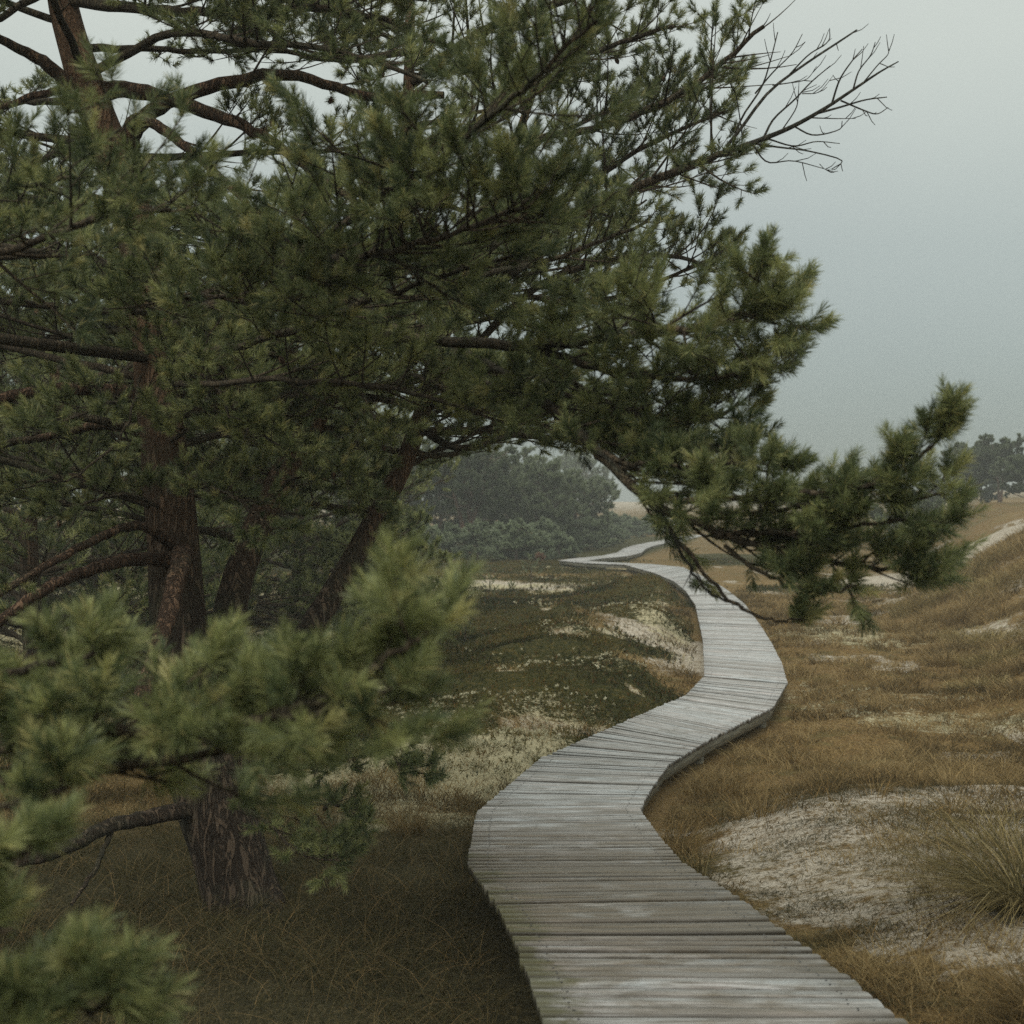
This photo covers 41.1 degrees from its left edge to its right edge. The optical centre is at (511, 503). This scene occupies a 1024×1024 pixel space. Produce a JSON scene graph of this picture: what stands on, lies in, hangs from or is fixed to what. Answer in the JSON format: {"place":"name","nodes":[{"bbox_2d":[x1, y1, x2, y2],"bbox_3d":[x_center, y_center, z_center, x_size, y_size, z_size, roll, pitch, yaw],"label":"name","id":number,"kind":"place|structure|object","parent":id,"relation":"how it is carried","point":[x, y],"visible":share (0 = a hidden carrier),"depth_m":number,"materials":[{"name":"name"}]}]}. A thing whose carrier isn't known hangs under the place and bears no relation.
{"place":"outdoors","nodes":[
{"label":"outdoors","id":0,"kind":"place"},
{"bbox_2d":[0,490,1023,1023],"bbox_3d":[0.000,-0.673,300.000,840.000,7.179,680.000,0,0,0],"label":"ground","id":1,"kind":"structure","parent":0,"point":[1000,520],"depth_m":9.41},
{"bbox_2d":[0,233,82,646],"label":"thicket pine","id":2,"kind":"object","parent":1,"relation":"on","point":[2,366],"visible":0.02,"depth_m":18.85,"materials":[{"name":"green plant"}]},
{"bbox_2d":[0,357,105,625],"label":"thicket pine","id":3,"kind":"object","parent":1,"relation":"on","point":[72,586],"visible":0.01,"depth_m":30.87,"materials":[{"name":"green plant"}]},
{"bbox_2d":[0,158,236,706],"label":"thicket pine","id":4,"kind":"object","parent":1,"relation":"on","point":[30,535],"visible":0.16,"depth_m":14.30,"materials":[{"name":"green plant"}]},
{"bbox_2d":[0,312,256,629],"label":"thicket pine","id":5,"kind":"object","parent":1,"relation":"on","point":[91,584],"visible":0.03,"depth_m":24.46,"materials":[{"name":"green plant"}]},
{"bbox_2d":[8,241,326,653],"bbox_3d":[-4.770,-0.525,19.347,4.688,6.824,5.483,0,0,0],"label":"thicket pine","id":6,"kind":"object","parent":1,"relation":"on","point":[103,548],"visible":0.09,"depth_m":19.32,"materials":[{"name":"green plant"}]},
{"bbox_2d":[124,327,358,626],"bbox_3d":[-6.111,-0.691,29.870,5.607,7.169,5.516,0,0,0],"label":"thicket pine","id":7,"kind":"object","parent":1,"relation":"on","point":[286,557],"visible":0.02,"depth_m":29.91,"materials":[{"name":"green plant"}]},
{"bbox_2d":[0,780,536,1023],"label":"damp grass","id":8,"kind":"structure","parent":1,"relation":"on","point":[122,867],"depth_m":7.53,"materials":[{"name":"green plant"}]},
{"bbox_2d":[195,297,442,647],"bbox_3d":[-3.811,-0.444,23.258,5.391,6.736,4.934,0,0,0],"label":"thicket pine","id":9,"kind":"object","parent":1,"relation":"on","point":[298,553],"visible":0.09,"depth_m":22.75,"materials":[{"name":"green plant"}]},
{"bbox_2d":[262,381,461,615],"bbox_3d":[-3.800,-0.146,33.108,5.199,6.224,5.568,0,0,0],"label":"thicket pine","id":10,"kind":"object","parent":1,"relation":"on","point":[418,491],"visible":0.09,"depth_m":32.90,"materials":[{"name":"green plant"}]},
{"bbox_2d":[284,480,463,663],"bbox_3d":[-2.135,1.074,21.071,2.980,3.289,2.826,0,0,30],"label":"young pine","id":11,"kind":"object","parent":1,"relation":"on","point":[407,524],"visible":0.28,"depth_m":20.71,"materials":[{"name":"green plant"}]},
{"bbox_2d":[372,796,454,837],"bbox_3d":[-0.823,2.379,10.355,0.887,0.338,0.862,0,0,22],"label":"dry tussock","id":12,"kind":"object","parent":1,"relation":"on","point":[390,821],"visible":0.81,"depth_m":10.38,"materials":[{"name":"brown plant"}]},
{"bbox_2d":[366,445,462,534],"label":"grove pine","id":13,"kind":"object","parent":1,"relation":"on","point":[429,498],"visible":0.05,"depth_m":73.59,"materials":[{"name":"green plant"}]},
{"bbox_2d":[413,522,455,559],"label":"pine shrub","id":14,"kind":"object","parent":1,"relation":"on","point":[433,529],"visible":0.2,"depth_m":63.90,"materials":[{"name":"green plant"}]},
{"bbox_2d":[406,461,476,544],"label":"grove pine","id":15,"kind":"object","parent":1,"relation":"on","point":[440,521],"visible":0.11,"depth_m":82.50,"materials":[{"name":"green plant"}]},
{"bbox_2d":[0,557,900,782],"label":"heath mat","id":16,"kind":"object","parent":1,"relation":"on","point":[525,598],"visible":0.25,"depth_m":24.35,"materials":[{"name":"plant"}]},
{"bbox_2d":[432,522,471,558],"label":"pine shrub","id":17,"kind":"object","parent":1,"relation":"on","point":[454,529],"visible":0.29,"depth_m":67.81,"materials":[{"name":"green plant"}]},
{"bbox_2d":[456,616,475,640],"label":"pine seedling","id":18,"kind":"object","parent":1,"relation":"on","point":[468,626],"visible":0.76,"depth_m":25.86,"materials":[{"name":"green plant"}]},
{"bbox_2d":[413,435,518,555],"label":"grove pine","id":19,"kind":"object","parent":1,"relation":"on","point":[493,476],"visible":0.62,"depth_m":71.70,"materials":[{"name":"green plant"}]},
{"bbox_2d":[449,518,512,559],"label":"pine shrub","id":20,"kind":"object","parent":1,"relation":"on","point":[481,533],"visible":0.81,"depth_m":65.60,"materials":[{"name":"green plant"}]},
{"bbox_2d":[432,458,534,526],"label":"grove pine","id":21,"kind":"object","parent":1,"relation":"on","point":[482,470],"visible":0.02,"depth_m":91.61,"materials":[{"name":"green plant"}]},
{"bbox_2d":[481,574,499,591],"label":"pine seedling","id":22,"kind":"object","parent":1,"relation":"on","point":[489,583],"visible":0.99,"depth_m":38.57,"materials":[{"name":"green plant"}]},
{"bbox_2d":[474,521,513,558],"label":"pine shrub","id":23,"kind":"object","parent":1,"relation":"on","point":[495,523],"visible":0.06,"depth_m":69.53,"materials":[{"name":"green plant"}]},
{"bbox_2d":[0,0,993,1023],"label":"pine tree","id":24,"kind":"object","parent":1,"relation":"on","point":[339,306],"visible":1,"depth_m":4.50,"materials":[{"name":"green plant"}]},
{"bbox_2d":[449,441,557,527],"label":"grove pine","id":25,"kind":"object","parent":1,"relation":"on","point":[525,451],"visible":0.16,"depth_m":79.48,"materials":[{"name":"green plant"}]},
{"bbox_2d":[0,571,1021,830],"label":"reindeer lichen","id":26,"kind":"object","parent":1,"relation":"on","point":[506,729],"visible":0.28,"depth_m":16.25},
{"bbox_2d":[0,522,1023,1023],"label":"dry grass","id":27,"kind":"structure","parent":1,"relation":"on","point":[956,766],"depth_m":12.73,"materials":[{"name":"brown plant"}]},
{"bbox_2d":[508,580,516,588],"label":"pine seedling","id":28,"kind":"object","parent":1,"relation":"on","point":[512,584],"visible":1,"depth_m":43.20,"materials":[{"name":"green plant"}]},
{"bbox_2d":[479,517,550,560],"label":"pine shrub","id":29,"kind":"object","parent":1,"relation":"on","point":[510,541],"visible":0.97,"depth_m":63.73,"materials":[{"name":"green plant"}]},
{"bbox_2d":[499,536,535,559],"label":"pine shrub","id":30,"kind":"object","parent":1,"relation":"on","point":[509,555],"visible":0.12,"depth_m":65.83,"materials":[{"name":"green plant"}]},
{"bbox_2d":[520,553,543,585],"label":"thin sapling","id":31,"kind":"object","parent":1,"relation":"on","point":[531,566],"visible":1,"depth_m":45.95,"materials":[{"name":"plant"}]},
{"bbox_2d":[518,529,555,559],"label":"pine shrub","id":32,"kind":"object","parent":1,"relation":"on","point":[544,546],"visible":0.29,"depth_m":65.78,"materials":[{"name":"green plant"}]},
{"bbox_2d":[481,456,594,545],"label":"grove pine","id":33,"kind":"object","parent":1,"relation":"on","point":[556,482],"visible":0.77,"depth_m":73.97,"materials":[{"name":"green plant"}]},
{"bbox_2d":[535,552,544,560],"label":"rusty bush","id":34,"kind":"object","parent":1,"relation":"on","point":[539,555],"visible":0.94,"depth_m":61.69,"materials":[{"name":"brown plant"}]},
{"bbox_2d":[528,516,573,553],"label":"pine shrub","id":35,"kind":"object","parent":1,"relation":"on","point":[549,525],"visible":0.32,"depth_m":71.57,"materials":[{"name":"green plant"}]},
{"bbox_2d":[545,456,581,494],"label":"hazy pine","id":36,"kind":"object","parent":1,"relation":"on","point":[564,467],"visible":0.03,"depth_m":148.89,"materials":[{"name":"green plant"}]},
{"bbox_2d":[548,529,581,558],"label":"pine shrub","id":37,"kind":"object","parent":1,"relation":"on","point":[561,539],"visible":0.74,"depth_m":67.92,"materials":[{"name":"green plant"}]},
{"bbox_2d":[534,468,620,543],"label":"grove pine","id":38,"kind":"object","parent":1,"relation":"on","point":[593,494],"visible":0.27,"depth_m":81.13,"materials":[{"name":"green plant"}]},
{"bbox_2d":[558,445,596,479],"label":"hazy pine","id":39,"kind":"object","parent":1,"relation":"on","point":[565,458],"visible":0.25,"depth_m":164.13,"materials":[{"name":"green plant"}]},
{"bbox_2d":[565,531,589,550],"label":"pine shrub","id":40,"kind":"object","parent":1,"relation":"on","point":[578,538],"visible":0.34,"depth_m":75.71,"materials":[{"name":"green plant"}]},
{"bbox_2d":[568,456,617,513],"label":"hazy pine","id":41,"kind":"object","parent":1,"relation":"on","point":[575,463],"visible":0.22,"depth_m":150.03,"materials":[{"name":"green plant"}]},
{"bbox_2d":[571,515,616,550],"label":"pine shrub","id":42,"kind":"object","parent":1,"relation":"on","point":[594,536],"visible":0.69,"depth_m":77.63,"materials":[{"name":"green plant"}]},
{"bbox_2d":[592,523,619,546],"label":"pine shrub","id":43,"kind":"object","parent":1,"relation":"on","point":[611,532],"visible":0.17,"depth_m":83.66,"materials":[{"name":"green plant"}]},
{"bbox_2d":[604,526,630,543],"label":"pine shrub","id":44,"kind":"object","parent":1,"relation":"on","point":[621,535],"visible":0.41,"depth_m":87.84,"materials":[{"name":"green plant"}]},
{"bbox_2d":[610,513,632,539],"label":"pine shrub","id":45,"kind":"object","parent":1,"relation":"on","point":[621,523],"visible":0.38,"depth_m":99.59,"materials":[{"name":"green plant"}]},
{"bbox_2d":[617,513,638,533],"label":"pine shrub","id":46,"kind":"object","parent":1,"relation":"on","point":[628,516],"visible":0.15,"depth_m":111.85,"materials":[{"name":"green plant"}]},
{"bbox_2d":[624,516,655,536],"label":"pine shrub","id":47,"kind":"object","parent":1,"relation":"on","point":[640,530],"visible":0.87,"depth_m":104.48,"materials":[{"name":"green plant"}]},
{"bbox_2d":[645,520,664,534],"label":"pine shrub","id":48,"kind":"object","parent":1,"relation":"on","point":[652,527],"visible":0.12,"depth_m":109.68,"materials":[{"name":"green plant"}]},
{"bbox_2d":[650,816,724,853],"bbox_3d":[1.050,2.171,8.933,0.772,0.301,0.840,0,0,0],"label":"edge tussock","id":49,"kind":"object","parent":1,"relation":"on","point":[677,841],"visible":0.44,"depth_m":8.88,"materials":[{"name":"brown plant"}]},
{"bbox_2d":[468,535,907,1023],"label":"boardwalk","id":50,"kind":"structure","parent":1,"relation":"on","point":[587,884],"depth_m":6.70,"materials":[{"name":"grey wood"}]},
{"bbox_2d":[661,833,729,879],"bbox_3d":[1.041,1.996,7.567,0.399,0.278,0.421,0,0,-20],"label":"green tussock","id":51,"kind":"object","parent":1,"relation":"on","point":[699,870],"visible":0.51,"depth_m":7.61,"materials":[{"name":"green plant"}]},
{"bbox_2d":[676,772,769,805],"bbox_3d":[1.808,2.455,11.794,0.879,0.308,0.898,0,0,-43],"label":"edge tussock","id":52,"kind":"object","parent":1,"relation":"on","point":[733,791],"visible":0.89,"depth_m":11.77,"materials":[{"name":"brown plant"}]},
{"bbox_2d":[654,777,1023,1023],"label":"sand litter","id":53,"kind":"object","parent":1,"relation":"on","point":[826,835],"visible":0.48,"depth_m":7.45,"materials":[{"name":"beige sand"}]},
{"bbox_2d":[695,793,1023,998],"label":"marram tussock","id":54,"kind":"object","parent":1,"relation":"on","point":[983,890],"visible":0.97,"depth_m":6.21,"materials":[{"name":"green plant"}]},
{"bbox_2d":[867,494,945,555],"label":"ridge pine","id":55,"kind":"object","parent":1,"relation":"on","point":[928,505],"visible":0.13,"depth_m":60.90,"materials":[{"name":"green plant"}]},
{"bbox_2d":[872,616,950,635],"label":"dune tussock","id":56,"kind":"object","parent":1,"relation":"on","point":[891,625],"visible":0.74,"depth_m":27.88,"materials":[{"name":"brown plant"}]},
{"bbox_2d":[878,587,956,618],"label":"dune tussock","id":57,"kind":"object","parent":1,"relation":"on","point":[901,611],"visible":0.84,"depth_m":30.78,"materials":[{"name":"brown plant"}]},
{"bbox_2d":[887,625,960,643],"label":"dune tussock","id":58,"kind":"object","parent":1,"relation":"on","point":[917,641],"visible":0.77,"depth_m":25.82,"materials":[{"name":"brown plant"}]},
{"bbox_2d":[888,570,960,601],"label":"dune tussock","id":59,"kind":"object","parent":1,"relation":"on","point":[905,597],"visible":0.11,"depth_m":33.95,"materials":[{"name":"brown plant"}]},
{"bbox_2d":[851,781,1023,867],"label":"marram tussock","id":60,"kind":"object","parent":1,"relation":"on","point":[971,826],"visible":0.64,"depth_m":7.78,"materials":[{"name":"beige plant"}]},
{"bbox_2d":[890,598,986,628],"bbox_3d":[9.212,2.307,29.003,2.342,0.770,2.369,0,0,-35],"label":"dune tussock","id":61,"kind":"object","parent":1,"relation":"on","point":[926,617],"visible":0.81,"depth_m":28.88,"materials":[{"name":"brown plant"}]},
{"bbox_2d":[899,579,980,611],"bbox_3d":[9.745,2.081,30.970,2.086,0.917,2.129,0,0,-42],"label":"dune tussock","id":62,"kind":"object","parent":1,"relation":"on","point":[950,595],"visible":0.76,"depth_m":30.69,"materials":[{"name":"brown plant"}]},
{"bbox_2d":[913,474,973,509],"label":"ridge pine","id":63,"kind":"object","parent":1,"relation":"on","point":[933,498],"visible":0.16,"depth_m":79.22,"materials":[{"name":"green plant"}]},
{"bbox_2d":[910,646,987,666],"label":"dune tussock","id":64,"kind":"object","parent":1,"relation":"on","point":[943,660],"visible":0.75,"depth_m":21.93,"materials":[{"name":"brown plant"}]},
{"bbox_2d":[916,632,989,654],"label":"dune tussock","id":65,"kind":"object","parent":1,"relation":"on","point":[941,644],"visible":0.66,"depth_m":24.06,"materials":[{"name":"brown plant"}]},
{"bbox_2d":[913,554,1000,597],"bbox_3d":[10.473,1.696,32.074,2.309,1.238,2.426,0,0,-21],"label":"dune tussock","id":66,"kind":"object","parent":1,"relation":"on","point":[971,571],"visible":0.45,"depth_m":31.80,"materials":[{"name":"brown plant"}]},
{"bbox_2d":[924,586,1015,622],"bbox_3d":[9.747,2.158,29.019,2.263,0.900,2.176,0,0,-35],"label":"dune tussock","id":67,"kind":"object","parent":1,"relation":"on","point":[979,608],"visible":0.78,"depth_m":28.88,"materials":[{"name":"brown plant"}]},
{"bbox_2d":[930,623,1012,644],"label":"dune tussock","id":68,"kind":"object","parent":1,"relation":"on","point":[984,635],"visible":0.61,"depth_m":25.02,"materials":[{"name":"brown plant"}]},
{"bbox_2d":[941,441,1002,507],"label":"ridge pine","id":69,"kind":"object","parent":1,"relation":"on","point":[960,445],"visible":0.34,"depth_m":91.78,"materials":[{"name":"green plant"}]},
{"bbox_2d":[927,944,1023,1021],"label":"brown tussock","id":70,"kind":"object","parent":1,"relation":"on","point":[1013,988],"visible":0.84,"depth_m":4.81,"materials":[{"name":"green plant"}]},
{"bbox_2d":[939,670,1012,693],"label":"dune tussock","id":71,"kind":"object","parent":1,"relation":"on","point":[977,682],"visible":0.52,"depth_m":19.06,"materials":[{"name":"brown plant"}]},
{"bbox_2d":[959,465,1007,503],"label":"ridge pine","id":72,"kind":"object","parent":1,"relation":"on","point":[991,490],"visible":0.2,"depth_m":99.26,"materials":[{"name":"green plant"}]},
{"bbox_2d":[947,641,1023,669],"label":"dune tussock","id":73,"kind":"object","parent":1,"relation":"on","point":[1007,653],"visible":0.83,"depth_m":20.91,"materials":[{"name":"brown plant"}]},
{"bbox_2d":[949,542,1022,579],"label":"dune tussock","id":74,"kind":"object","parent":1,"relation":"on","point":[979,562],"visible":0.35,"depth_m":32.50,"materials":[{"name":"brown plant"}]},
{"bbox_2d":[951,560,1023,602],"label":"dune tussock","id":75,"kind":"object","parent":1,"relation":"on","point":[996,582],"visible":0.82,"depth_m":29.91,"materials":[{"name":"brown plant"}]},
{"bbox_2d":[956,623,1023,649],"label":"dune tussock","id":76,"kind":"object","parent":1,"relation":"on","point":[972,642],"visible":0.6,"depth_m":23.94,"materials":[{"name":"brown plant"}]},
{"bbox_2d":[964,533,1023,568],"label":"dune tussock","id":77,"kind":"object","parent":1,"relation":"on","point":[1014,540],"visible":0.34,"depth_m":33.76,"materials":[{"name":"brown plant"}]},
{"bbox_2d":[965,592,1023,625],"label":"dune tussock","id":78,"kind":"object","parent":1,"relation":"on","point":[999,612],"visible":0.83,"depth_m":26.89,"materials":[{"name":"brown plant"}]},
{"bbox_2d":[968,632,1023,653],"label":"dune tussock","id":79,"kind":"object","parent":1,"relation":"on","point":[1009,643],"visible":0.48,"depth_m":22.05,"materials":[{"name":"brown plant"}]},
{"bbox_2d":[969,532,1023,566],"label":"dune tussock","id":80,"kind":"object","parent":1,"relation":"on","point":[1011,554],"visible":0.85,"depth_m":31.82,"materials":[{"name":"brown plant"}]},
{"bbox_2d":[970,433,1023,501],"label":"ridge pine","id":81,"kind":"object","parent":1,"relation":"on","point":[1005,447],"visible":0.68,"depth_m":89.63,"materials":[{"name":"green plant"}]},
{"bbox_2d":[974,654,1023,675],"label":"dune tussock","id":82,"kind":"object","parent":1,"relation":"on","point":[1001,665],"visible":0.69,"depth_m":20.07,"materials":[{"name":"brown plant"}]},
{"bbox_2d":[980,668,1023,698],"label":"dune tussock","id":83,"kind":"object","parent":1,"relation":"on","point":[1003,686],"visible":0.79,"depth_m":18.10,"materials":[{"name":"brown plant"}]},
{"bbox_2d":[981,547,1023,584],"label":"dune tussock","id":84,"kind":"object","parent":1,"relation":"on","point":[1016,570],"visible":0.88,"depth_m":30.09,"materials":[{"name":"brown plant"}]},
{"bbox_2d":[988,454,1023,497],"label":"ridge pine","id":85,"kind":"object","parent":1,"relation":"on","point":[1014,471],"visible":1,"depth_m":83.54,"materials":[{"name":"green plant"}]},
{"bbox_2d":[0,0,1023,501],"label":"sky","id":86,"kind":"structure","parent":0,"point":[918,238],"materials":[{"name":"grey"}]}
]}

